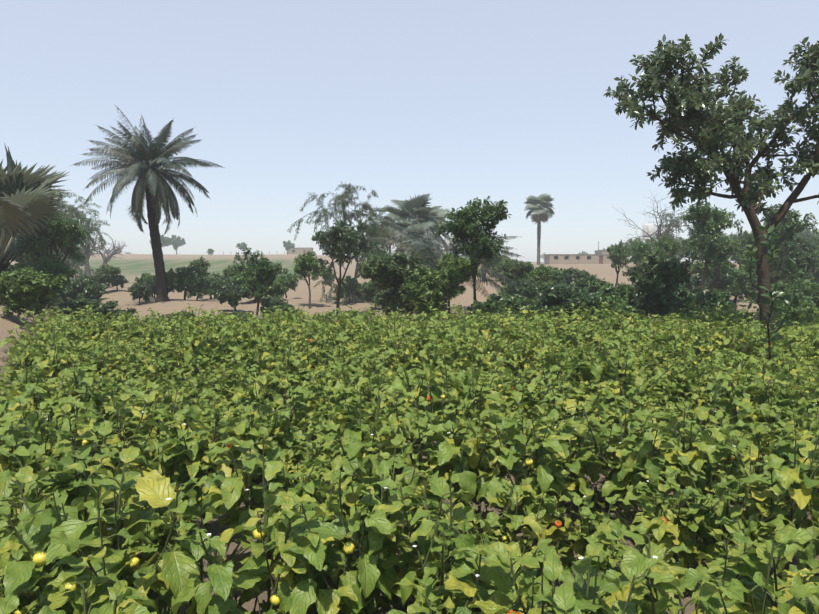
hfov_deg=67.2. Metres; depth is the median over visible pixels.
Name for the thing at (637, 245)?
tree
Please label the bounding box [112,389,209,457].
crop
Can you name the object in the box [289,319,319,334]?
crop
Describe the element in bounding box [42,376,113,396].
crop
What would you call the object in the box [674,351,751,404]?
crop
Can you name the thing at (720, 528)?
weed
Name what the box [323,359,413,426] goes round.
crop
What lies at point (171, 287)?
tree
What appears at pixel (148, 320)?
crop
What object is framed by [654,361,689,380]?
crop
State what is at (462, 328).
crop
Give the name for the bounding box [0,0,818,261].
sky
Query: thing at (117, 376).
crop
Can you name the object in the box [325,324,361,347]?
crop
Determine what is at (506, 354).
crop
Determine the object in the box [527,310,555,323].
crop
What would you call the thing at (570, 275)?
tree
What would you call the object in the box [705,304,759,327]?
crop
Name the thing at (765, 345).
crop
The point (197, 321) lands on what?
crop
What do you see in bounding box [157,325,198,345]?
crop
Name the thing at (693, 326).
crop
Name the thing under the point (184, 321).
crop
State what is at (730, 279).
tree
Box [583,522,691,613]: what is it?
crop
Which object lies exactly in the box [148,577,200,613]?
weed
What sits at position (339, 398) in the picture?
crop
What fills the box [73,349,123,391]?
crop
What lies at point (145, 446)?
crop
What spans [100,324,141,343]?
crop
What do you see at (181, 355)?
crop
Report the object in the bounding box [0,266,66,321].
bush
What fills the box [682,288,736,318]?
bush
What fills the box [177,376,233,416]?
crop
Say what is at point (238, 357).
crop
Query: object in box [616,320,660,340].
crop
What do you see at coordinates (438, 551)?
crop
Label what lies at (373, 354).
crop
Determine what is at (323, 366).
crop
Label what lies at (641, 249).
tree
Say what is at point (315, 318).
crop
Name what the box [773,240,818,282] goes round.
bush
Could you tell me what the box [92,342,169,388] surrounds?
crop
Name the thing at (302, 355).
crop
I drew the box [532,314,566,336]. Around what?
crop
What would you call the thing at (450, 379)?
crop
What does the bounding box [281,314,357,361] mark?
crop
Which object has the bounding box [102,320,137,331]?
crop
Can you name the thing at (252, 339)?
crop
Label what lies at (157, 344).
crop
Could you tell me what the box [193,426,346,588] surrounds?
crop
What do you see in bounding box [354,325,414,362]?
crop
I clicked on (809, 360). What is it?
crop
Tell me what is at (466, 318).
crop
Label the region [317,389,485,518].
crop
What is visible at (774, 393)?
crop
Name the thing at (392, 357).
crop
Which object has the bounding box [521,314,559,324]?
crop
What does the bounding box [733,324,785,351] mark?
crop
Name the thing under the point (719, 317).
crop
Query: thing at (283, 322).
crop
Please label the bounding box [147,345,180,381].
crop
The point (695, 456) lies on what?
crop
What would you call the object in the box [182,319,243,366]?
crop
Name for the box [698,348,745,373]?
crop
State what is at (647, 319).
crop
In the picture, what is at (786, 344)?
crop
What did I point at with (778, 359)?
crop
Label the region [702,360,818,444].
crop
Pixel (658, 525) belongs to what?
crop
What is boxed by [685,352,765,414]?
crop
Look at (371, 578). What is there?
crop
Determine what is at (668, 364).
crop
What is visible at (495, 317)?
crop
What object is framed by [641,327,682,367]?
crop
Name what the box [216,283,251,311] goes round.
tree
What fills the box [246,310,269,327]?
crop
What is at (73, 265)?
tree
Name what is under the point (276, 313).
crop
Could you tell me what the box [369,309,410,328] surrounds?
crop
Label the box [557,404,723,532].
crop
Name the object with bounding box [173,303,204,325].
crop
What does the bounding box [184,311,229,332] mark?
crop
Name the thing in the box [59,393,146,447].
crop
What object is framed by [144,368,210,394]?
crop
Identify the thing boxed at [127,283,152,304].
tree
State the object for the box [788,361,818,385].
crop
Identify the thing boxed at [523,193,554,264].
borassus palm
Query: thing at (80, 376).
crop
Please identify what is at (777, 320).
crop
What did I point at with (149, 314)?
crop
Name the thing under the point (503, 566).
crop
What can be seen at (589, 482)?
weed
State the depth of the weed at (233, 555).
3.94 m
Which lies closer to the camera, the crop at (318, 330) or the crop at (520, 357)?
the crop at (520, 357)
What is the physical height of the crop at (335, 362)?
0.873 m
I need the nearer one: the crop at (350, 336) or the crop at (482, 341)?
the crop at (482, 341)
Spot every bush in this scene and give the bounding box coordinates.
[466,291,549,323]
[534,283,599,320]
[590,295,642,320]
[601,301,644,320]
[655,295,696,318]
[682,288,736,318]
[757,297,818,322]
[798,294,818,310]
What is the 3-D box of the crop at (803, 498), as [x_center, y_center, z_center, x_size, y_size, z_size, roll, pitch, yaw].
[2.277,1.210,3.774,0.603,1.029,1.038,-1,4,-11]
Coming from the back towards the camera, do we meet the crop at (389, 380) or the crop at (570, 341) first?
the crop at (570, 341)
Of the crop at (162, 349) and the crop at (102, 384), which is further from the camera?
the crop at (162, 349)
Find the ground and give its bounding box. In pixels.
[0,254,818,613]
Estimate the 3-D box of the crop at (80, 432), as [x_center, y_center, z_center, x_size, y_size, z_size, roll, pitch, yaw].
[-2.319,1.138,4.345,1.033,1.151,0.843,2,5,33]
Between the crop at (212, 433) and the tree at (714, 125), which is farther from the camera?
the tree at (714, 125)
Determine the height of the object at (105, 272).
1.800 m
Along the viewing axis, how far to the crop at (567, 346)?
10.53 m
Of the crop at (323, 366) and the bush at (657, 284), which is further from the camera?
the bush at (657, 284)
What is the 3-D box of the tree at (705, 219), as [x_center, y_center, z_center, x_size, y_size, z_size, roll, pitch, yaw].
[14.114,-2.474,28.992,2.133,5.060,3.047,-1,4,-11]
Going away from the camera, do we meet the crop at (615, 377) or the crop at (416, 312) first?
the crop at (615, 377)
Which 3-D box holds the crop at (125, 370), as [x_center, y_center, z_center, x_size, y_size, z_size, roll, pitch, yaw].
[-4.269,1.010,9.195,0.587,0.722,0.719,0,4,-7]
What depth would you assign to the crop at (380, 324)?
12.63 m
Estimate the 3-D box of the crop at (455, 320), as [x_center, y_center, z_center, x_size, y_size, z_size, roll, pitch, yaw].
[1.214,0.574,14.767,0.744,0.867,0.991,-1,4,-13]
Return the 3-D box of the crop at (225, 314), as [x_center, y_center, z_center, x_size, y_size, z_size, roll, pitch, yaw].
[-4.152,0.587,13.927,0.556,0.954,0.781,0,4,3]
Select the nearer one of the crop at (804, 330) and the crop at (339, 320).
the crop at (804, 330)
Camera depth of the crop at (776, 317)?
14.85 m
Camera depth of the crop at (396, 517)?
3.61 m
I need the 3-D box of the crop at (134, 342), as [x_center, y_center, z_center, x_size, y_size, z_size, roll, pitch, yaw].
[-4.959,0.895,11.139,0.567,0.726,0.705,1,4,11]
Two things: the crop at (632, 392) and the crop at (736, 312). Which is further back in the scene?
the crop at (736, 312)
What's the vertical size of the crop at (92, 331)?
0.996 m
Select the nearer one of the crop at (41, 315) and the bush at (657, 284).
the crop at (41, 315)
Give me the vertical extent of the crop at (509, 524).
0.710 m
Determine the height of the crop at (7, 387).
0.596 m
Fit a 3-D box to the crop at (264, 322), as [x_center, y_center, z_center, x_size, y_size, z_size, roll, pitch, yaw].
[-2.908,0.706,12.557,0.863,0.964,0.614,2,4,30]
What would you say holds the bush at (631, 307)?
on the ground
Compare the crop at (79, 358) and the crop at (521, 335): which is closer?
the crop at (79, 358)
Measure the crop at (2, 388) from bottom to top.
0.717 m
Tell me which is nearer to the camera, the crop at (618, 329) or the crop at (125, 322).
the crop at (618, 329)
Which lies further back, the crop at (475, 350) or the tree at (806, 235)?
the tree at (806, 235)
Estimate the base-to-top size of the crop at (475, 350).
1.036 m
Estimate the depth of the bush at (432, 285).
17.51 m
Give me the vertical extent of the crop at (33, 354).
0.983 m
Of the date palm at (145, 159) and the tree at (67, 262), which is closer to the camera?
the date palm at (145, 159)
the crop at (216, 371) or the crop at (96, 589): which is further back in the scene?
the crop at (216, 371)
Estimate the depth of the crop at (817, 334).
11.73 m
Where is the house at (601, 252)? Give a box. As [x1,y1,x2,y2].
[595,250,628,263]
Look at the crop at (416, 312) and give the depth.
15.47 m
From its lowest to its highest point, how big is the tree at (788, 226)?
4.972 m
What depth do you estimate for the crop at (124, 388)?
6.39 m
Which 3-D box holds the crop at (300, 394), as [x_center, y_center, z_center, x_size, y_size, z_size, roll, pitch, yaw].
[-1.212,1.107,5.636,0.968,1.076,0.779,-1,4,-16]
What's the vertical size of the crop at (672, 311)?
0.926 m
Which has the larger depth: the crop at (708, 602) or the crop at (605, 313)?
the crop at (605, 313)
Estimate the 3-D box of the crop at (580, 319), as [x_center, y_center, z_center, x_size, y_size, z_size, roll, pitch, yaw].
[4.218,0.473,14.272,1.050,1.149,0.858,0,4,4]
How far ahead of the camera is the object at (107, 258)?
90.55 m
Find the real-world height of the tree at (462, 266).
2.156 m
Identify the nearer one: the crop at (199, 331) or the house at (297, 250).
the crop at (199, 331)
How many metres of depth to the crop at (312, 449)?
4.44 m
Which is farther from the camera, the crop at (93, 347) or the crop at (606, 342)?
the crop at (93, 347)
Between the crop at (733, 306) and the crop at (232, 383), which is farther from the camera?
the crop at (733, 306)
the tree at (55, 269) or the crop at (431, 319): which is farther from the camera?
the tree at (55, 269)
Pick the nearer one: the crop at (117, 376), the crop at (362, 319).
the crop at (117, 376)
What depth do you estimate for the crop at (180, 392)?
7.09 m
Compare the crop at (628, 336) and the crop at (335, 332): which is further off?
the crop at (335, 332)
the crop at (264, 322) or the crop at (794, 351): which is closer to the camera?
the crop at (794, 351)
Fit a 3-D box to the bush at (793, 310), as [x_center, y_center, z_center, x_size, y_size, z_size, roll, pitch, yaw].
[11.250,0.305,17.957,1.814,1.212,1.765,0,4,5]
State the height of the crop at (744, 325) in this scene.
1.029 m
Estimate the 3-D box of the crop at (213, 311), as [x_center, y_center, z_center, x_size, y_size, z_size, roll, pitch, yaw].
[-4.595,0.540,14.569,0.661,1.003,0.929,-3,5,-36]
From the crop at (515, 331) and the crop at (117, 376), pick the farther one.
the crop at (515, 331)
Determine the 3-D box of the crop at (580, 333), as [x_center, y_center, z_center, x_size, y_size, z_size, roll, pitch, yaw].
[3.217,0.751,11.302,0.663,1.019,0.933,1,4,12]
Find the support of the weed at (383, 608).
on the ground
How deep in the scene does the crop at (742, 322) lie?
12.08 m
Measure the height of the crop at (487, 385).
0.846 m
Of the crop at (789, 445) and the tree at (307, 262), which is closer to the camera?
the crop at (789, 445)
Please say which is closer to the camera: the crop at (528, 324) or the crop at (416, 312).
the crop at (528, 324)
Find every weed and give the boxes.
[3,546,113,613]
[22,539,170,608]
[147,559,228,613]
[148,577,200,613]
[187,517,258,575]
[189,586,318,613]
[246,478,274,504]
[252,577,326,613]
[312,592,415,613]
[322,541,404,613]
[361,589,408,613]
[562,506,585,544]
[568,456,623,506]
[573,472,602,492]
[591,469,728,562]
[630,536,707,568]
[692,504,793,553]
[726,470,813,538]
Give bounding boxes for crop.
[0,323,76,366]
[0,339,82,394]
[0,366,34,400]
[0,368,104,436]
[0,373,49,412]
[0,376,38,396]
[0,390,169,507]
[0,407,32,445]
[0,410,77,507]
[0,446,221,613]
[0,470,103,597]
[0,559,73,613]
[0,571,156,613]
[1,423,163,556]
[3,334,72,376]
[3,402,35,417]
[6,354,97,415]
[9,406,64,463]
[19,398,101,478]
[20,305,72,332]
[21,317,77,342]
[22,366,119,443]
[23,338,90,388]
[30,321,59,344]
[35,319,71,335]
[35,353,109,377]
[38,343,77,368]
[41,308,62,321]
[42,325,94,349]
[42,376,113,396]
[44,323,77,353]
[47,393,169,478]
[49,341,104,368]
[50,318,85,336]
[57,327,84,339]
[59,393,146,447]
[62,304,129,338]
[71,322,99,337]
[72,307,98,325]
[73,333,112,353]
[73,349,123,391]
[75,342,102,372]
[77,317,120,344]
[84,381,130,433]
[87,331,128,372]
[91,382,218,474]
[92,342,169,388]
[93,375,112,390]
[96,424,201,515]
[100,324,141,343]
[100,331,130,350]
[101,354,163,395]
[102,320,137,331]
[103,342,141,375]
[103,503,200,590]
[104,351,139,380]
[106,373,144,405]
[109,334,174,377]
[110,338,152,363]
[112,312,146,329]
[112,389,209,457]
[113,314,147,329]
[114,385,162,438]
[116,337,145,359]
[117,321,163,352]
[120,380,173,404]
[122,323,171,351]
[125,375,173,402]
[128,311,181,331]
[130,308,157,324]
[134,317,155,329]
[135,354,183,391]
[141,319,176,342]
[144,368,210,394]
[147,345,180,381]
[149,470,353,613]
[151,346,220,387]
[151,400,255,532]
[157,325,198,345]
[158,323,185,346]
[159,387,198,423]
[161,323,245,382]
[162,317,201,344]
[164,334,202,359]
[172,390,256,424]
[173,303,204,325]
[174,326,217,365]
[175,314,195,325]
[176,343,194,366]
[176,400,274,475]
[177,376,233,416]
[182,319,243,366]
[183,325,203,333]
[183,406,232,461]
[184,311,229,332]
[186,317,257,356]
[186,369,237,397]
[189,346,277,415]
[190,313,227,342]
[191,367,231,395]
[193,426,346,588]
[199,309,224,327]
[206,360,236,384]
[209,312,236,325]
[209,325,240,336]
[209,362,290,420]
[213,321,262,368]
[221,370,324,458]
[222,312,290,359]
[225,353,260,377]
[229,402,290,489]
[230,339,315,384]
[233,361,303,411]
[239,408,285,476]
[240,335,302,396]
[241,328,307,361]
[243,323,294,348]
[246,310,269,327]
[248,312,277,327]
[248,319,279,336]
[253,427,384,493]
[260,324,293,348]
[260,455,361,588]
[262,306,297,324]
[262,308,311,345]
[269,398,344,482]
[270,409,299,436]
[273,305,306,327]
[277,309,308,319]
[277,460,447,613]
[278,339,336,386]
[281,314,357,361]
[288,368,342,418]
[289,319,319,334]
[291,348,323,376]
[292,358,351,393]
[292,369,366,419]
[298,397,358,457]
[301,327,320,336]
[306,312,336,334]
[310,385,413,480]
[313,309,351,334]
[315,348,354,365]
[316,341,366,367]
[317,317,353,330]
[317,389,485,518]
[318,307,348,326]
[318,343,353,379]
[320,385,409,500]
[321,322,375,361]
[322,434,444,568]
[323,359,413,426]
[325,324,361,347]
[326,355,372,383]
[328,321,362,340]
[335,350,398,388]
[339,321,354,336]
[340,310,364,324]
[341,335,390,371]
[344,347,425,406]
[346,316,385,332]
[347,304,396,325]
[350,333,421,397]
[351,315,377,342]
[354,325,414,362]
[355,370,402,414]
[358,347,399,371]
[361,400,410,442]
[364,473,552,613]
[365,313,396,341]
[366,415,433,480]
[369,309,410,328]
[370,319,419,357]
[374,309,416,321]
[377,318,413,336]
[384,337,452,366]
[384,403,413,443]
[385,330,456,380]
[385,349,513,434]
[387,368,454,407]
[387,545,586,613]
[392,325,438,352]
[397,500,503,574]
[401,299,444,323]
[401,318,423,327]
[404,322,440,348]
[407,366,442,391]
[407,369,490,453]
[410,395,548,537]
[414,319,456,338]
[414,405,507,500]
[415,311,452,330]
[419,387,461,416]
[420,312,451,323]
[422,321,458,349]
[423,328,494,370]
[424,330,468,371]
[425,345,477,387]
[428,336,512,377]
[435,364,484,393]
[436,478,558,571]
[440,325,478,355]
[443,302,476,327]
[444,313,483,334]
[446,313,469,330]
[452,362,499,393]
[453,356,532,410]
[454,372,520,427]
[456,319,485,333]
[458,320,486,334]
[459,410,521,477]
[461,309,499,346]
[463,332,513,357]
[465,337,503,355]
[466,541,683,613]
[469,311,501,330]
[469,541,596,613]
[473,315,514,336]
[474,316,517,351]
[475,352,513,381]
[476,409,606,542]
[480,312,513,326]
[490,402,555,448]
[490,417,554,490]
[491,333,523,354]
[492,368,531,389]
[494,348,518,380]
[494,370,557,425]
[497,321,546,355]
[498,317,529,332]
[500,338,539,377]
[501,319,528,339]
[502,306,533,322]
[507,372,548,402]
[510,318,542,362]
[518,321,579,349]
[518,332,556,366]
[519,379,584,423]
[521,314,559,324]
[521,316,556,339]
[522,316,565,356]
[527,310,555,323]
[527,356,570,381]
[530,362,599,415]
[531,405,607,495]
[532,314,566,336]
[532,336,597,388]
[532,340,586,366]
[532,490,632,583]
[533,338,579,361]
[536,395,615,438]
[542,306,572,321]
[550,319,588,343]
[551,309,586,327]
[552,376,609,416]
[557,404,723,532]
[560,335,625,394]
[561,399,599,438]
[563,329,591,349]
[567,320,602,351]
[568,302,612,328]
[571,321,616,351]
[572,338,686,422]
[573,301,630,327]
[578,347,635,380]
[580,332,628,356]
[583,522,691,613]
[584,395,663,493]
[589,312,642,340]
[590,380,668,437]
[596,522,814,613]
[598,340,645,369]
[603,329,664,356]
[604,309,647,343]
[606,398,668,440]
[610,327,664,354]
[612,317,656,332]
[612,375,648,411]
[614,312,657,323]
[614,342,647,364]
[615,364,637,381]
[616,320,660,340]
[618,341,686,377]
[623,414,724,471]
[623,466,736,567]
[627,402,767,504]
[629,310,648,326]
[631,356,691,396]
[635,350,680,378]
[638,388,705,422]
[639,316,663,332]
[640,339,675,366]
[640,366,698,421]
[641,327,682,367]
[642,313,696,331]
[644,316,694,340]
[648,454,795,567]
[650,401,715,439]
[654,323,706,362]
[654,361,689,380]
[658,313,685,324]
[659,315,704,339]
[660,341,724,372]
[662,336,704,371]
[665,308,692,323]
[669,318,712,356]
[672,363,722,413]
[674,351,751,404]
[677,525,818,613]
[678,308,707,329]
[679,319,714,335]
[679,321,722,356]
[680,298,714,319]
[682,425,761,482]
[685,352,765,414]
[685,404,711,428]
[686,351,767,402]
[690,366,801,446]
[691,302,727,320]
[696,321,755,366]
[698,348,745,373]
[701,374,775,424]
[702,311,733,330]
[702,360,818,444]
[702,410,818,520]
[703,528,818,613]
[704,322,767,361]
[704,420,818,572]
[704,516,818,613]
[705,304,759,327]
[707,314,759,348]
[720,305,759,323]
[726,303,752,320]
[730,316,778,338]
[731,316,752,324]
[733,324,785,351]
[736,354,788,383]
[739,327,780,358]
[741,320,786,337]
[743,351,818,398]
[746,371,767,394]
[748,352,787,369]
[749,310,790,323]
[749,371,818,439]
[752,390,818,456]
[753,304,788,320]
[753,332,808,362]
[753,384,780,422]
[754,425,792,496]
[755,316,791,329]
[755,362,818,391]
[758,326,802,345]
[760,333,790,349]
[760,348,818,378]
[765,401,818,496]
[769,386,818,426]
[771,336,813,368]
[777,325,813,343]
[778,340,818,358]
[787,321,818,356]
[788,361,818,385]
[789,541,818,584]
[793,307,818,324]
[793,323,818,337]
[796,338,818,375]
[797,306,818,328]
[797,362,818,406]
[810,325,818,339]
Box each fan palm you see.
[0,143,72,308]
[378,194,445,260]
[398,206,449,257]
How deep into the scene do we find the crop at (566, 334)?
11.25 m
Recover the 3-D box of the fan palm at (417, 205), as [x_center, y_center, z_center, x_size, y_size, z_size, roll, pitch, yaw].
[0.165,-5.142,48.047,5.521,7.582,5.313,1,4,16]
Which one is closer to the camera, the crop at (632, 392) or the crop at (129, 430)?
the crop at (129, 430)
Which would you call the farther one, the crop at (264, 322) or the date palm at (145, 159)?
the date palm at (145, 159)
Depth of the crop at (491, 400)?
5.67 m
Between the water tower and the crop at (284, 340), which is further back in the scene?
the water tower
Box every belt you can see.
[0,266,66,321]
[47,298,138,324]
[160,310,195,323]
[227,311,260,325]
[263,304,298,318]
[332,310,368,319]
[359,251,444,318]
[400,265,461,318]
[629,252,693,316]
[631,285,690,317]
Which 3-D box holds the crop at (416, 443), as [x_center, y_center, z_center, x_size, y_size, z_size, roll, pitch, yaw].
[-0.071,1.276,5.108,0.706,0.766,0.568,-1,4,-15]
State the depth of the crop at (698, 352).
9.40 m
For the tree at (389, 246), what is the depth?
41.57 m
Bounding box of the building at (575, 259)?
[544,254,612,263]
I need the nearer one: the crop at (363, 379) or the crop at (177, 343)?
the crop at (363, 379)
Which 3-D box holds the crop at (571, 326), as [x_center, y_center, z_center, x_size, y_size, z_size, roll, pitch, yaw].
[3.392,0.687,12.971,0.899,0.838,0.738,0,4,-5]
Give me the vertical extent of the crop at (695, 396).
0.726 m
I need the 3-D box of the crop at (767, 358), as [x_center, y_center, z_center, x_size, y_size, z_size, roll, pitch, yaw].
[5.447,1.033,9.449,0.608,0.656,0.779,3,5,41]
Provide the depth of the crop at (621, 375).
8.64 m
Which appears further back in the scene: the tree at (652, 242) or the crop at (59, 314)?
the tree at (652, 242)
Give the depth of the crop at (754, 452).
5.14 m
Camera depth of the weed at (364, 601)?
3.00 m
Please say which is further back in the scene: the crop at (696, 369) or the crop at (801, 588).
the crop at (696, 369)
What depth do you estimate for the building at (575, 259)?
135.69 m
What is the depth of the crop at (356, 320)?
12.63 m
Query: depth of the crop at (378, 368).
7.79 m
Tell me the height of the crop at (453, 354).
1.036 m
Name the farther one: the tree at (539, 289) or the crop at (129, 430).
the tree at (539, 289)
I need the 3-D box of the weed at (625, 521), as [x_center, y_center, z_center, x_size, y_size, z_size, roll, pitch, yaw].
[1.694,1.407,4.131,1.018,0.577,0.958,-1,4,-8]
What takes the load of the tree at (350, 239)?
on the ground
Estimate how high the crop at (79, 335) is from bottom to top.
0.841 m
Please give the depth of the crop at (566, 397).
6.47 m
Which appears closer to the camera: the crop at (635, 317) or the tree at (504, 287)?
the crop at (635, 317)
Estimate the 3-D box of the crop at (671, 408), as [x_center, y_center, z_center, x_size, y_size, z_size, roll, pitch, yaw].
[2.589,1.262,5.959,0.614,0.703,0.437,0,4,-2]
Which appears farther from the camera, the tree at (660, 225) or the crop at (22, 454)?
the tree at (660, 225)
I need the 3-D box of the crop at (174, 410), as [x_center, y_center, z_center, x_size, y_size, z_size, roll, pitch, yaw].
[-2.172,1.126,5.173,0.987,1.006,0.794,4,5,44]
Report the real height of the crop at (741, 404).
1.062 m
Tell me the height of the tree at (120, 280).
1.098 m
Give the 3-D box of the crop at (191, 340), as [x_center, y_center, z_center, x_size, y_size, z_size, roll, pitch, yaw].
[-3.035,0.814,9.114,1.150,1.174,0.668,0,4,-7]
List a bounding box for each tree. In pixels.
[24,193,101,279]
[53,188,108,261]
[53,249,71,270]
[55,216,110,280]
[70,262,83,276]
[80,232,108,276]
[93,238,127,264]
[111,274,128,290]
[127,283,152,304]
[149,234,170,246]
[152,272,187,293]
[164,235,185,254]
[166,265,205,299]
[189,256,210,299]
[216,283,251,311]
[230,247,287,317]
[236,242,246,249]
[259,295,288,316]
[282,240,294,253]
[287,181,404,305]
[293,250,327,308]
[311,218,376,314]
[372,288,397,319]
[374,211,423,254]
[389,285,429,320]
[433,196,510,309]
[499,278,525,294]
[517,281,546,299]
[532,283,554,299]
[539,265,562,279]
[559,267,596,285]
[585,282,604,296]
[597,282,633,305]
[603,33,818,338]
[605,239,631,287]
[615,190,692,246]
[624,237,643,248]
[624,241,665,272]
[627,241,651,256]
[645,232,671,249]
[678,236,702,272]
[684,233,739,289]
[728,230,752,269]
[739,248,778,303]
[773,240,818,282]
[793,231,813,242]
[803,229,818,239]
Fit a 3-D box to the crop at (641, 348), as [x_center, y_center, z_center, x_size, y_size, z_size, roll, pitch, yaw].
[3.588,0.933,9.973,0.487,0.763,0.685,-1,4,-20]
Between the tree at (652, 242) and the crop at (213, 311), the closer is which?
the crop at (213, 311)
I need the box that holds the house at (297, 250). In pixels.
[287,248,312,253]
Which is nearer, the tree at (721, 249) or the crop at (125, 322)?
the crop at (125, 322)
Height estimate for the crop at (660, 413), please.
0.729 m
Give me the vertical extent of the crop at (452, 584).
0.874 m
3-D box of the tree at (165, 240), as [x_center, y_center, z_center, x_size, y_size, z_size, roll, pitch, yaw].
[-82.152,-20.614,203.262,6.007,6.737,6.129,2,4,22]
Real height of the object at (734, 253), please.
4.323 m
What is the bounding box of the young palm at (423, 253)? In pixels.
[365,204,522,309]
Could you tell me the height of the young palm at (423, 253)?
5.226 m
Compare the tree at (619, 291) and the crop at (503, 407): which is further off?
the tree at (619, 291)
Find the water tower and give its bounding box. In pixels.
[640,224,654,254]
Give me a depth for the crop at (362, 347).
10.03 m
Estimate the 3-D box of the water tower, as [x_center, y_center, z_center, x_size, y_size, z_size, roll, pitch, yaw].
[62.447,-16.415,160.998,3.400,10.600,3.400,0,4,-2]
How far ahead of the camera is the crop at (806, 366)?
6.71 m
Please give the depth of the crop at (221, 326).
11.87 m
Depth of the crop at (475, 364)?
7.93 m
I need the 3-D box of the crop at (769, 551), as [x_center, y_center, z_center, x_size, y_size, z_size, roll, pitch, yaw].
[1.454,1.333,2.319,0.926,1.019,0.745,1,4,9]
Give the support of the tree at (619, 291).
on the ground
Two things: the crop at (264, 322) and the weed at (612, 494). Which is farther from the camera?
the crop at (264, 322)
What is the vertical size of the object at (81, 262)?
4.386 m
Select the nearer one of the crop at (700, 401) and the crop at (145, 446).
the crop at (145, 446)
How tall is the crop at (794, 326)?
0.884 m
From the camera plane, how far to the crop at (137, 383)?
7.20 m
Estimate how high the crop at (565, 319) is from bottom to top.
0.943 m
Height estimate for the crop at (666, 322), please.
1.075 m
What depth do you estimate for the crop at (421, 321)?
14.09 m
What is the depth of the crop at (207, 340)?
10.54 m
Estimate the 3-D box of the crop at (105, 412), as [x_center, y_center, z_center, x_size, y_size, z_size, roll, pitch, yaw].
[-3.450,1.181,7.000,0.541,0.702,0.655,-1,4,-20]
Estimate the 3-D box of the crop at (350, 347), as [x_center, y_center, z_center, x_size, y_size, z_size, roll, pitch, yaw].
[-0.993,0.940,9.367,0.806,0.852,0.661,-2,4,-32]
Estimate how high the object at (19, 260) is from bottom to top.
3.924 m
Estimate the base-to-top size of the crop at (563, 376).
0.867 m
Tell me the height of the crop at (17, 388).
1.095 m
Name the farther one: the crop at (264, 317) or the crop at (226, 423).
the crop at (264, 317)
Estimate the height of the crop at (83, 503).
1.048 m
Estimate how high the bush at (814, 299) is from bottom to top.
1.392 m
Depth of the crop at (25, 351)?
9.01 m
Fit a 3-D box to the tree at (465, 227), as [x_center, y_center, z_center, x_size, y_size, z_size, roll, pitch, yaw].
[1.790,-1.188,17.581,2.322,3.946,1.675,3,5,37]
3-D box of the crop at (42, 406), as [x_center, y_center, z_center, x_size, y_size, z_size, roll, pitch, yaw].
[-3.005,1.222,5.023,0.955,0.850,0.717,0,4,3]
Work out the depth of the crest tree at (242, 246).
218.14 m
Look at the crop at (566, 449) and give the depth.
5.00 m
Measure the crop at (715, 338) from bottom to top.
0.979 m
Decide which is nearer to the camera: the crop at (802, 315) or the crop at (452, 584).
the crop at (452, 584)
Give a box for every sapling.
[694,285,712,318]
[737,222,814,364]
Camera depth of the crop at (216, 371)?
7.77 m
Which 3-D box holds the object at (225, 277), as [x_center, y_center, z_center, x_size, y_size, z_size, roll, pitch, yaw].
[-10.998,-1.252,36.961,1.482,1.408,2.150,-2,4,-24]
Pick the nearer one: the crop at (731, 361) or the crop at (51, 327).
the crop at (731, 361)
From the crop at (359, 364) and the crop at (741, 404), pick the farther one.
the crop at (359, 364)
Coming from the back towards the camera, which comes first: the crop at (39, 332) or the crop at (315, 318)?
the crop at (315, 318)
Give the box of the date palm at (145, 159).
[71,104,223,302]
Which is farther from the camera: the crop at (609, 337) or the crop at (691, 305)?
the crop at (691, 305)
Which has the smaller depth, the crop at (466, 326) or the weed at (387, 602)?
the weed at (387, 602)
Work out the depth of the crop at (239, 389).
6.47 m
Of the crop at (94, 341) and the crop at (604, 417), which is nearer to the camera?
the crop at (604, 417)

